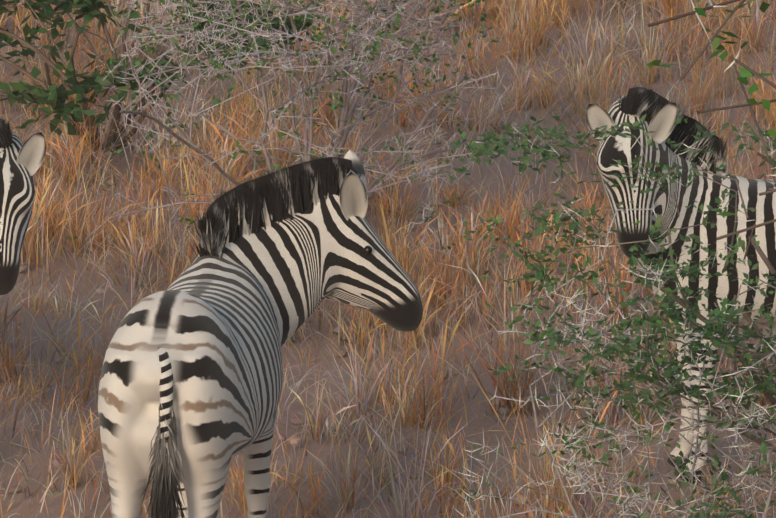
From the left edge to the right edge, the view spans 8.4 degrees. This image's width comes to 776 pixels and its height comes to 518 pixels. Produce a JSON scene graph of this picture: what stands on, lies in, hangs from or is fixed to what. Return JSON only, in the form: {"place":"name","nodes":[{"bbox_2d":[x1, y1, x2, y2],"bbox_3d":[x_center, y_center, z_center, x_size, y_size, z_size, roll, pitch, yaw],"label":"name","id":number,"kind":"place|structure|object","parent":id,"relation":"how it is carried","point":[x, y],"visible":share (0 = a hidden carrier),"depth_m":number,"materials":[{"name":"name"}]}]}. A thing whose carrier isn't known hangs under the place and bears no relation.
{"place":"outdoors","nodes":[
{"label":"outdoors","id":0,"kind":"place"},
{"bbox_2d":[0,0,775,517],"bbox_3d":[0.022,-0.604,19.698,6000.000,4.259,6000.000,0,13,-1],"label":"ground","id":1,"kind":"structure","parent":0,"point":[476,402],"depth_m":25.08,"materials":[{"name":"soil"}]},
{"bbox_2d":[0,116,45,294],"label":"zebra","id":2,"kind":"object","parent":1,"relation":"on","point":[23,198],"visible":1,"depth_m":21.28,"materials":[{"name":"multicoloured"}]},
{"bbox_2d":[0,0,322,150],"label":"shrub","id":3,"kind":"object","parent":1,"relation":"on","point":[60,109],"visible":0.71,"depth_m":28.84,"materials":[{"name":"green plant"}]},
{"bbox_2d":[98,149,422,517],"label":"zebra","id":4,"kind":"object","parent":1,"relation":"on","point":[268,216],"visible":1,"depth_m":19.87,"materials":[{"name":"multicoloured"}]},
{"bbox_2d":[67,0,500,258],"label":"thorn bush","id":5,"kind":"object","parent":1,"relation":"on","point":[355,61],"visible":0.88,"depth_m":25.53,"materials":[{"name":"grey plant"}]},
{"bbox_2d":[0,0,774,517],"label":"stones","id":6,"kind":"object","parent":1,"relation":"on","point":[296,442],"visible":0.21,"depth_m":24.38,"materials":[{"name":"grey stone"}]},
{"bbox_2d":[445,113,775,517],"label":"acacia","id":7,"kind":"object","parent":1,"relation":"on","point":[576,227],"visible":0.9,"depth_m":19.20,"materials":[{"name":"green plant"}]},
{"bbox_2d":[452,201,775,517],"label":"thorn bush","id":8,"kind":"object","parent":1,"relation":"on","point":[571,445],"visible":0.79,"depth_m":19.36,"materials":[{"name":"grey plant"}]},
{"bbox_2d":[586,86,775,483],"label":"zebra","id":9,"kind":"object","parent":1,"relation":"on","point":[766,203],"visible":0.75,"depth_m":21.76,"materials":[{"name":"multicoloured"}]},
{"bbox_2d":[647,0,775,239],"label":"tree","id":10,"kind":"object","parent":1,"relation":"on","point":[745,71],"visible":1,"depth_m":9.72,"materials":[{"name":"green plant"}]}
]}

